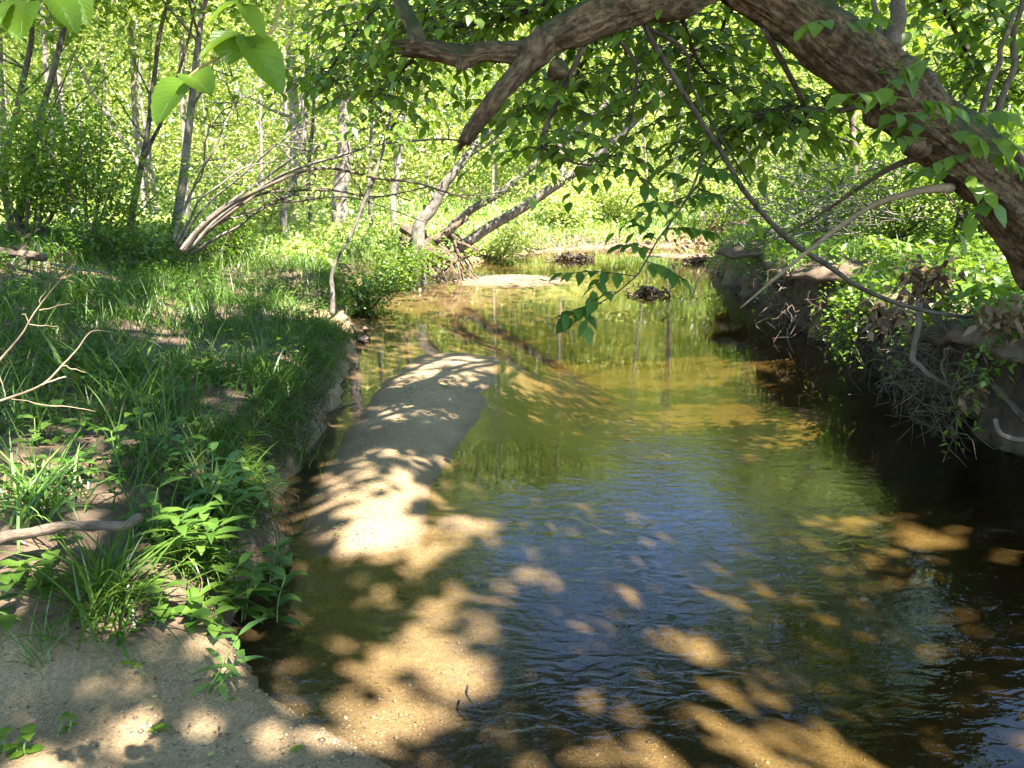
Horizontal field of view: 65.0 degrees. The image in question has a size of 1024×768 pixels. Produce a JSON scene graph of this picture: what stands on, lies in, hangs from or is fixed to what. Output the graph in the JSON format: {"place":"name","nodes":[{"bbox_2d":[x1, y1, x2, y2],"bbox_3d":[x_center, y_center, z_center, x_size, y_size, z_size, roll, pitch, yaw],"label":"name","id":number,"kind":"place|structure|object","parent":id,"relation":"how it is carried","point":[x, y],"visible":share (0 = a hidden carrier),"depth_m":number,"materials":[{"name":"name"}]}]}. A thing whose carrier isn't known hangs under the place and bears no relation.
{"place":"outdoors","nodes":[
{"label":"outdoors","id":0,"kind":"place"},
{"bbox_2d":[11,4,973,175],"label":"sky","id":1,"kind":"structure","parent":0,"point":[192,4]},
{"bbox_2d":[0,168,1023,767],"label":"ground","id":2,"kind":"structure","parent":0,"point":[722,460],"depth_m":4.44,"materials":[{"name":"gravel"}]},
{"bbox_2d":[0,723,44,759],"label":"seedling","id":3,"kind":"object","parent":2,"relation":"on","point":[28,733],"visible":1,"depth_m":2.46,"materials":[{"name":"green plant"}]},
{"bbox_2d":[0,247,47,261],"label":"log","id":4,"kind":"object","parent":2,"relation":"on","point":[42,258],"visible":0.67,"depth_m":8.74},
{"bbox_2d":[0,549,72,631],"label":"leafy plant","id":5,"kind":"object","parent":2,"relation":"on","point":[6,620],"visible":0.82,"depth_m":2.88,"materials":[{"name":"green plant"}]},
{"bbox_2d":[0,0,93,73],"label":"leafy twig","id":6,"kind":"object","parent":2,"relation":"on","point":[17,18],"visible":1,"depth_m":1.01,"materials":[{"name":"green plant"}]},
{"bbox_2d":[0,224,95,294],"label":"leaf clump","id":7,"kind":"object","parent":2,"relation":"on","point":[9,265],"visible":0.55,"depth_m":7.50,"materials":[{"name":"plant"}]},
{"bbox_2d":[0,580,98,677],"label":"grass tuft","id":8,"kind":"object","parent":2,"relation":"on","point":[40,643],"visible":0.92,"depth_m":2.81,"materials":[{"name":"plant"}]},
{"bbox_2d":[0,0,108,205],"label":"tree","id":9,"kind":"object","parent":2,"relation":"on","point":[2,103],"visible":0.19,"depth_m":19.78,"materials":[{"name":"green plant"}]},
{"bbox_2d":[0,265,109,411],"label":"dead twig","id":10,"kind":"object","parent":2,"relation":"on","point":[38,386],"visible":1,"depth_m":3.11,"materials":[{"name":"wood"}]},
{"bbox_2d":[0,426,132,552],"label":"grass tuft","id":11,"kind":"object","parent":2,"relation":"on","point":[26,510],"visible":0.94,"depth_m":3.19,"materials":[{"name":"plant"}]},
{"bbox_2d":[56,711,77,735],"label":"seedling","id":12,"kind":"object","parent":2,"relation":"on","point":[68,714],"visible":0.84,"depth_m":2.56,"materials":[{"name":"green plant"}]},
{"bbox_2d":[0,49,142,243],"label":"shrub","id":13,"kind":"object","parent":2,"relation":"on","point":[12,196],"visible":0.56,"depth_m":11.12,"materials":[{"name":"green plant"}]},
{"bbox_2d":[0,512,143,544],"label":"fallen stick","id":14,"kind":"object","parent":2,"relation":"on","point":[14,535],"visible":0.88,"depth_m":2.95,"materials":[{"name":"wood"}]},
{"bbox_2d":[9,413,136,496],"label":"leafy plant","id":15,"kind":"object","parent":2,"relation":"on","point":[35,437],"visible":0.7,"depth_m":3.57,"materials":[{"name":"green plant"}]},
{"bbox_2d":[0,0,146,216],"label":"tree","id":16,"kind":"object","parent":2,"relation":"on","point":[24,45],"visible":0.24,"depth_m":19.79,"materials":[{"name":"green plant"}]},
{"bbox_2d":[3,0,167,220],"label":"tree","id":17,"kind":"object","parent":2,"relation":"on","point":[45,57],"visible":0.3,"depth_m":17.87,"materials":[{"name":"green plant"}]},
{"bbox_2d":[7,0,171,213],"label":"tree","id":18,"kind":"object","parent":2,"relation":"on","point":[57,86],"visible":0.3,"depth_m":20.27,"materials":[{"name":"green plant"}]},
{"bbox_2d":[0,0,191,238],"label":"tree","id":19,"kind":"object","parent":2,"relation":"on","point":[26,58],"visible":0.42,"depth_m":11.75,"materials":[{"name":"green plant"}]},
{"bbox_2d":[22,322,179,396],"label":"grass tuft","id":20,"kind":"object","parent":2,"relation":"on","point":[88,366],"visible":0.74,"depth_m":5.12,"materials":[{"name":"plant"}]},
{"bbox_2d":[0,42,205,252],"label":"shrub","id":21,"kind":"object","parent":2,"relation":"on","point":[82,183],"visible":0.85,"depth_m":10.61,"materials":[{"name":"green plant"}]},
{"bbox_2d":[21,182,201,268],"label":"shrub","id":22,"kind":"object","parent":2,"relation":"on","point":[155,241],"visible":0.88,"depth_m":10.05,"materials":[{"name":"green plant"}]},
{"bbox_2d":[70,636,152,686],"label":"grass tuft","id":23,"kind":"object","parent":2,"relation":"on","point":[124,651],"visible":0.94,"depth_m":2.83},
{"bbox_2d":[15,0,220,231],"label":"tree","id":24,"kind":"object","parent":2,"relation":"on","point":[56,57],"visible":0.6,"depth_m":11.33,"materials":[{"name":"green plant"}]},
{"bbox_2d":[0,495,238,672],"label":"sedge tuft","id":25,"kind":"object","parent":2,"relation":"on","point":[111,587],"visible":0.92,"depth_m":2.93,"materials":[{"name":"green plant"}]},
{"bbox_2d":[33,394,207,458],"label":"leafy plant","id":26,"kind":"object","parent":2,"relation":"on","point":[127,417],"visible":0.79,"depth_m":3.95,"materials":[{"name":"green plant"}]},
{"bbox_2d":[120,660,145,681],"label":"seedling","id":27,"kind":"object","parent":2,"relation":"on","point":[131,662],"visible":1,"depth_m":2.80,"materials":[{"name":"green plant"}]},
{"bbox_2d":[40,343,253,432],"bbox_3d":[-2.204,0.046,4.604,1.010,0.522,1.218,11,17,38],"label":"grass tuft","id":28,"kind":"object","parent":2,"relation":"on","point":[165,392],"visible":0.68,"depth_m":4.63,"materials":[{"name":"plant"}]},
{"bbox_2d":[85,0,223,215],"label":"tree","id":29,"kind":"object","parent":2,"relation":"on","point":[143,46],"visible":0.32,"depth_m":23.19,"materials":[{"name":"green plant"}]},
{"bbox_2d":[149,723,169,731],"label":"fallen leaf","id":30,"kind":"object","parent":2,"relation":"on","point":[159,727],"visible":1,"depth_m":2.60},
{"bbox_2d":[93,0,229,216],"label":"tree","id":31,"kind":"object","parent":2,"relation":"on","point":[134,104],"visible":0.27,"depth_m":23.77,"materials":[{"name":"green plant"}]},
{"bbox_2d":[89,0,243,217],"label":"tree","id":32,"kind":"object","parent":2,"relation":"on","point":[181,43],"visible":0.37,"depth_m":21.44,"materials":[{"name":"green plant"}]},
{"bbox_2d":[114,345,246,387],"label":"leafy plant","id":33,"kind":"object","parent":2,"relation":"on","point":[229,358],"visible":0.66,"depth_m":5.45,"materials":[{"name":"green plant"}]},
{"bbox_2d":[132,578,236,637],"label":"leafy plant","id":34,"kind":"object","parent":2,"relation":"on","point":[193,608],"visible":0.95,"depth_m":3.00,"materials":[{"name":"green plant"}]},
{"bbox_2d":[160,453,247,506],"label":"grass tuft","id":35,"kind":"object","parent":2,"relation":"on","point":[216,471],"visible":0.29,"depth_m":3.78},
{"bbox_2d":[150,180,267,263],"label":"shrub","id":36,"kind":"object","parent":2,"relation":"on","point":[233,223],"visible":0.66,"depth_m":11.91,"materials":[{"name":"green plant"}]},
{"bbox_2d":[112,476,308,632],"bbox_3d":[-1.225,0.741,3.355,0.622,0.716,0.647,6,15,24],"label":"leafy plant","id":37,"kind":"object","parent":2,"relation":"on","point":[256,576],"visible":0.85,"depth_m":3.32,"materials":[{"name":"green plant"}]},
{"bbox_2d":[94,0,331,240],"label":"sapling","id":38,"kind":"object","parent":2,"relation":"on","point":[146,147],"visible":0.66,"depth_m":12.18,"materials":[{"name":"green plant"}]},
{"bbox_2d":[150,0,285,125],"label":"leafy twig","id":39,"kind":"object","parent":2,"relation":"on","point":[260,52],"visible":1,"depth_m":1.15,"materials":[{"name":"green plant"}]},
{"bbox_2d":[161,0,276,247],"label":"tree","id":40,"kind":"object","parent":2,"relation":"on","point":[193,99],"visible":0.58,"depth_m":12.31,"materials":[{"name":"grey plant"}]},
{"bbox_2d":[186,618,266,700],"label":"shoot","id":41,"kind":"object","parent":2,"relation":"on","point":[220,678],"visible":0.99,"depth_m":2.80,"materials":[{"name":"green plant"}]},
{"bbox_2d":[159,434,293,567],"bbox_3d":[-1.374,0.600,3.881,0.600,0.685,0.354,5,14,19],"label":"leafy plant","id":42,"kind":"object","parent":2,"relation":"on","point":[280,549],"visible":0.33,"depth_m":3.90,"materials":[{"name":"green plant"}]},
{"bbox_2d":[182,441,292,583],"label":"leafy plant","id":43,"kind":"object","parent":2,"relation":"on","point":[213,490],"visible":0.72,"depth_m":3.65,"materials":[{"name":"green plant"}]},
{"bbox_2d":[159,116,340,234],"bbox_3d":[-5.314,-4.156,16.263,3.640,2.507,2.970,0,13,0],"label":"shrub","id":44,"kind":"object","parent":2,"relation":"on","point":[232,192],"visible":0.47,"depth_m":16.09,"materials":[{"name":"green plant"}]},
{"bbox_2d":[189,368,335,626],"bbox_3d":[-1.444,0.457,4.959,0.496,0.483,4.129,-2,14,-8],"label":"root mat","id":45,"kind":"object","parent":2,"relation":"on","point":[326,404],"visible":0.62,"depth_m":4.82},
{"bbox_2d":[0,204,538,648],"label":"bank grass","id":46,"kind":"structure","parent":2,"relation":"on","point":[320,323],"depth_m":6.05,"materials":[{"name":"plant"}]},
{"bbox_2d":[50,263,108,272],"bbox_3d":[-4.437,-1.187,8.246,0.722,0.097,0.026,4,14,16],"label":"stick","id":47,"kind":"object","parent":46,"relation":"on","point":[73,268],"visible":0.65,"depth_m":8.26,"materials":[{"name":"wood"}]},
{"bbox_2d":[198,0,369,229],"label":"tree","id":48,"kind":"object","parent":2,"relation":"on","point":[313,100],"visible":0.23,"depth_m":17.09,"materials":[{"name":"green plant"}]},
{"bbox_2d":[219,355,349,473],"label":"grass tuft","id":49,"kind":"object","parent":2,"relation":"on","point":[286,417],"visible":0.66,"depth_m":5.43,"materials":[{"name":"plant"}]},
{"bbox_2d":[217,324,358,443],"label":"grass tuft","id":50,"kind":"object","parent":2,"relation":"on","point":[275,371],"visible":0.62,"depth_m":5.86,"materials":[{"name":"plant"}]},
{"bbox_2d":[242,0,388,222],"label":"tree","id":51,"kind":"object","parent":2,"relation":"on","point":[296,135],"visible":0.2,"depth_m":20.84,"materials":[{"name":"grey plant"}]},
{"bbox_2d":[146,25,518,254],"bbox_3d":[-2.196,-2.821,9.609,4.474,2.583,1.800,2,14,9],"label":"arching shrub","id":52,"kind":"object","parent":2,"relation":"on","point":[218,216],"visible":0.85,"depth_m":9.68,"materials":[{"name":"green plant"}]},
{"bbox_2d":[260,0,407,227],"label":"tree","id":53,"kind":"object","parent":2,"relation":"on","point":[342,212],"visible":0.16,"depth_m":19.21,"materials":[{"name":"grey plant"}]},
{"bbox_2d":[204,0,466,237],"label":"tree","id":54,"kind":"object","parent":2,"relation":"on","point":[283,217],"visible":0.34,"depth_m":15.00,"materials":[{"name":"green plant"}]},
{"bbox_2d":[337,262,364,276],"bbox_3d":[-2.983,-2.004,14.231,0.747,0.274,0.624,0,13,0],"label":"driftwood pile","id":55,"kind":"object","parent":2,"relation":"on","point":[344,267],"visible":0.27,"depth_m":14.22,"materials":[{"name":"brown wood"}]},
{"bbox_2d":[346,326,371,344],"bbox_3d":[-1.923,-0.568,10.085,0.303,0.326,0.792,0,13,0],"label":"driftwood pile","id":56,"kind":"object","parent":2,"relation":"on","point":[364,337],"visible":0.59,"depth_m":9.99,"materials":[{"name":"brown wood"}]},
{"bbox_2d":[294,0,444,229],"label":"tree","id":57,"kind":"object","parent":2,"relation":"on","point":[370,213],"visible":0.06,"depth_m":23.09,"materials":[{"name":"grey plant"}]},
{"bbox_2d":[313,256,431,318],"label":"shrub","id":58,"kind":"object","parent":2,"relation":"on","point":[357,293],"visible":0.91,"depth_m":12.29,"materials":[{"name":"green plant"}]},
{"bbox_2d":[309,357,466,552],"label":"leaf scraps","id":59,"kind":"object","parent":2,"relation":"on","point":[386,472],"visible":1,"depth_m":4.88,"materials":[{"name":"plant"}]},
{"bbox_2d":[274,0,503,314],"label":"sapling","id":60,"kind":"object","parent":2,"relation":"on","point":[363,117],"visible":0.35,"depth_m":9.35,"materials":[{"name":"green plant"}]},
{"bbox_2d":[347,228,467,292],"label":"shrub","id":61,"kind":"object","parent":2,"relation":"on","point":[401,261],"visible":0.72,"depth_m":15.23,"materials":[{"name":"green plant"}]},
{"bbox_2d":[397,215,481,283],"bbox_3d":[-1.490,-2.655,16.668,1.927,1.649,1.440,0,13,0],"label":"root mass","id":62,"kind":"object","parent":2,"relation":"on","point":[405,229],"visible":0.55,"depth_m":16.57,"materials":[{"name":"wood"}]},
{"bbox_2d":[440,19,687,241],"bbox_3d":[0.893,-5.338,17.431,5.664,4.946,1.561,0,13,0],"label":"leaning pole","id":63,"kind":"object","parent":62,"relation":"on","point":[472,209],"visible":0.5,"depth_m":17.62,"materials":[{"name":"grey plant"}]},
{"bbox_2d":[389,0,498,230],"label":"tree","id":64,"kind":"object","parent":2,"relation":"on","point":[394,186],"visible":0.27,"depth_m":25.10,"materials":[{"name":"grey plant"}]},
{"bbox_2d":[465,685,475,706],"bbox_3d":[-0.158,1.147,2.954,0.024,0.011,0.128,-4,14,-15],"label":"stick","id":65,"kind":"object","parent":2,"relation":"on","point":[467,696],"visible":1,"depth_m":2.95,"materials":[{"name":"brown wood"}]},
{"bbox_2d":[0,166,955,275],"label":"undergrowth","id":66,"kind":"object","parent":2,"relation":"on","point":[333,227],"visible":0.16,"depth_m":22.97,"materials":[{"name":"green plant"}]},
{"bbox_2d":[3,225,984,592],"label":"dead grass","id":67,"kind":"structure","parent":2,"relation":"on","point":[167,373],"depth_m":6.14,"materials":[{"name":"beige plant"}]},
{"bbox_2d":[3,0,989,227],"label":"trunks","id":68,"kind":"object","parent":2,"relation":"on","point":[284,105],"visible":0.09,"depth_m":32.17,"materials":[{"name":"grey plant"}]},
{"bbox_2d":[411,63,581,286],"bbox_3d":[-0.248,-4.199,16.038,3.574,4.630,2.736,0,13,0],"label":"tree","id":69,"kind":"object","parent":2,"relation":"on","point":[428,213],"visible":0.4,"depth_m":15.96,"materials":[{"name":"green plant"}]},
{"bbox_2d":[449,198,550,261],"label":"shrub","id":70,"kind":"object","parent":2,"relation":"on","point":[505,244],"visible":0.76,"depth_m":21.54,"materials":[{"name":"green plant"}]},
{"bbox_2d":[0,241,1023,767],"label":"leaf litter","id":71,"kind":"object","parent":2,"relation":"on","point":[524,555],"visible":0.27,"depth_m":4.19,"materials":[{"name":"plant"}]},
{"bbox_2d":[1,0,1023,214],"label":"woods","id":72,"kind":"object","parent":2,"relation":"on","point":[416,164],"visible":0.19,"depth_m":37.70,"materials":[{"name":"green plant"}]},
{"bbox_2d":[58,195,1023,341],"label":"sunlit grass","id":73,"kind":"structure","parent":2,"relation":"on","point":[657,234],"depth_m":26.76,"materials":[{"name":"plant"}]},
{"bbox_2d":[497,164,611,226],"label":"shrub","id":74,"kind":"object","parent":2,"relation":"on","point":[558,203],"visible":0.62,"depth_m":28.73,"materials":[{"name":"green plant"}]},
{"bbox_2d":[491,0,620,193],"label":"tree","id":75,"kind":"object","parent":2,"relation":"on","point":[561,168],"visible":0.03,"depth_m":31.47,"materials":[{"name":"green plant"}]},
{"bbox_2d":[544,252,595,260],"bbox_3d":[1.570,-3.442,21.945,1.524,0.352,0.964,0,13,0],"label":"driftwood pile","id":76,"kind":"object","parent":2,"relation":"on","point":[566,256],"visible":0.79,"depth_m":21.90,"materials":[{"name":"brown wood"}]},
{"bbox_2d":[435,41,708,266],"bbox_3d":[1.200,-4.821,16.861,6.031,4.757,1.502,0,13,0],"label":"leaning pole","id":77,"kind":"object","parent":2,"relation":"on","point":[480,232],"visible":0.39,"depth_m":17.03,"materials":[{"name":"grey plant"}]},
{"bbox_2d":[555,153,685,222],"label":"shrub","id":78,"kind":"object","parent":2,"relation":"on","point":[624,196],"visible":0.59,"depth_m":29.92,"materials":[{"name":"green plant"}]},
{"bbox_2d":[230,0,1023,345],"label":"leaning tree","id":79,"kind":"object","parent":2,"relation":"on","point":[882,80],"visible":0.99,"depth_m":4.58,"materials":[{"name":"green plant"}]},
{"bbox_2d":[642,23,997,318],"bbox_3d":[2.000,-1.270,4.856,2.901,1.851,0.419,-4,14,-15],"label":"vine","id":80,"kind":"object","parent":79,"relation":"attached to","point":[647,30],"visible":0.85,"depth_m":4.60,"materials":[{"name":"brown plant"}]},
{"bbox_2d":[659,213,727,254],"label":"leaf clump","id":81,"kind":"object","parent":2,"relation":"on","point":[684,247],"visible":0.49,"depth_m":23.68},
{"bbox_2d":[675,254,712,262],"bbox_3d":[5.051,-3.293,21.365,1.686,0.357,0.825,0,13,0],"label":"driftwood pile","id":82,"kind":"object","parent":2,"relation":"on","point":[697,258],"visible":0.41,"depth_m":21.31,"materials":[{"name":"brown wood"}]},
{"bbox_2d":[666,212,768,258],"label":"leaf clump","id":83,"kind":"object","parent":2,"relation":"on","point":[721,226],"visible":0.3,"depth_m":16.68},
{"bbox_2d":[666,153,784,232],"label":"shrub","id":84,"kind":"object","parent":2,"relation":"on","point":[719,221],"visible":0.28,"depth_m":28.98,"materials":[{"name":"green plant"}]},
{"bbox_2d":[699,159,843,230],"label":"shrub","id":85,"kind":"object","parent":2,"relation":"on","point":[749,212],"visible":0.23,"depth_m":19.64,"materials":[{"name":"green plant"}]},
{"bbox_2d":[721,9,856,222],"bbox_3d":[10.645,-12.119,29.021,7.344,12.759,6.462,0,13,0],"label":"tree","id":86,"kind":"object","parent":2,"relation":"on","point":[776,68],"visible":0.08,"depth_m":29.00,"materials":[{"name":"green plant"}]},
{"bbox_2d":[697,0,931,219],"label":"tree","id":87,"kind":"object","parent":2,"relation":"on","point":[853,122],"visible":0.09,"depth_m":17.07,"materials":[{"name":"green plant"}]},
{"bbox_2d":[744,131,918,236],"bbox_3d":[5.560,-3.477,13.577,3.208,2.345,3.158,-7,15,-28],"label":"shrub","id":88,"kind":"object","parent":2,"relation":"on","point":[799,181],"visible":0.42,"depth_m":13.48,"materials":[{"name":"green plant"}]},
{"bbox_2d":[697,137,975,248],"bbox_3d":[4.524,-2.692,11.368,4.208,1.738,3.258,0,13,0],"label":"brush pile","id":89,"kind":"object","parent":2,"relation":"on","point":[816,206],"visible":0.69,"depth_m":11.13,"materials":[{"name":"grey plant"}]},
{"bbox_2d":[716,234,1023,363],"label":"bank","id":90,"kind":"structure","parent":2,"relation":"on","point":[818,272],"depth_m":7.51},
{"bbox_2d":[740,255,868,356],"bbox_3d":[3.745,-1.170,10.992,1.187,0.998,4.481,1,13,4],"label":"root mat","id":91,"kind":"object","parent":90,"relation":"on","point":[779,285],"visible":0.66,"depth_m":10.22,"materials":[{"name":"plant"}]},
{"bbox_2d":[702,212,1023,457],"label":"bank herbs","id":92,"kind":"object","parent":90,"relation":"on","point":[968,287],"visible":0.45,"depth_m":8.01,"materials":[{"name":"green plant"}]},
{"bbox_2d":[867,252,966,307],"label":"leaf clump","id":93,"kind":"object","parent":92,"relation":"on","point":[922,285],"visible":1,"depth_m":5.85,"materials":[{"name":"plant"}]},
{"bbox_2d":[957,385,989,414],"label":"leaf clump","id":94,"kind":"object","parent":92,"relation":"on","point":[961,402],"visible":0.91,"depth_m":5.14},
{"bbox_2d":[808,281,925,397],"bbox_3d":[3.638,-0.554,8.300,1.068,0.970,2.850,5,14,20],"label":"root mat","id":95,"kind":"object","parent":90,"relation":"on","point":[864,338],"visible":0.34,"depth_m":7.78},
{"bbox_2d":[870,299,976,452],"bbox_3d":[3.300,-0.113,6.575,0.673,1.040,2.036,4,14,17],"label":"root mat","id":96,"kind":"object","parent":90,"relation":"attached to","point":[907,363],"visible":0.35,"depth_m":6.44,"materials":[{"name":"plant"}]},
{"bbox_2d":[874,329,1012,467],"bbox_3d":[3.076,0.096,5.649,0.625,0.906,1.334,-2,14,-9],"label":"root mat","id":97,"kind":"object","parent":90,"relation":"hanging from","point":[943,362],"visible":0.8,"depth_m":5.72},
{"bbox_2d":[843,300,919,341],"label":"leaf clump","id":98,"kind":"object","parent":97,"relation":"hanging from","point":[885,325],"visible":0.98,"depth_m":5.83,"materials":[{"name":"plant"}]},
{"bbox_2d":[910,302,986,408],"bbox_3d":[2.990,-0.190,5.505,0.521,0.693,0.174,11,17,38],"label":"stick","id":99,"kind":"object","parent":97,"relation":"on","point":[914,346],"visible":0.84,"depth_m":5.59,"materials":[{"name":"grey wood"}]},
{"bbox_2d":[919,300,1023,424],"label":"stick","id":100,"kind":"object","parent":90,"relation":"on","point":[1011,404],"visible":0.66,"depth_m":5.47,"materials":[{"name":"wood"}]},
{"bbox_2d":[962,294,1023,353],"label":"leaf clump","id":101,"kind":"object","parent":90,"relation":"on","point":[1002,322],"visible":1,"depth_m":5.03,"materials":[{"name":"plant"}]},
{"bbox_2d":[753,0,1022,239],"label":"tree","id":102,"kind":"object","parent":2,"relation":"on","point":[960,95],"visible":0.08,"depth_m":11.33,"materials":[{"name":"green plant"}]},
{"bbox_2d":[810,140,977,244],"bbox_3d":[6.076,-3.092,12.304,2.880,1.930,3.402,0,13,0],"label":"shrub","id":103,"kind":"object","parent":2,"relation":"on","point":[892,227],"visible":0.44,"depth_m":12.01,"materials":[{"name":"green plant"}]},
{"bbox_2d":[859,55,1023,247],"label":"shrub","id":104,"kind":"object","parent":2,"relation":"on","point":[959,202],"visible":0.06,"depth_m":10.95,"materials":[{"name":"green plant"}]},
{"bbox_2d":[992,418,1023,442],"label":"stick","id":105,"kind":"object","parent":2,"relation":"on","point":[1000,432],"visible":1,"depth_m":5.03,"materials":[{"name":"grey wood"}]},
{"bbox_2d":[351,245,741,296],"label":"grassy bank","id":106,"kind":"structure","parent":0,"point":[536,263],"depth_m":19.56,"materials":[{"name":"plant"}]},
{"bbox_2d":[623,284,671,302],"bbox_3d":[2.454,-1.645,14.540,0.849,0.351,0.894,0,13,0],"label":"driftwood pile","id":107,"kind":"object","parent":106,"relation":"in","point":[646,292],"visible":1,"depth_m":14.55,"materials":[{"name":"brown wood"}]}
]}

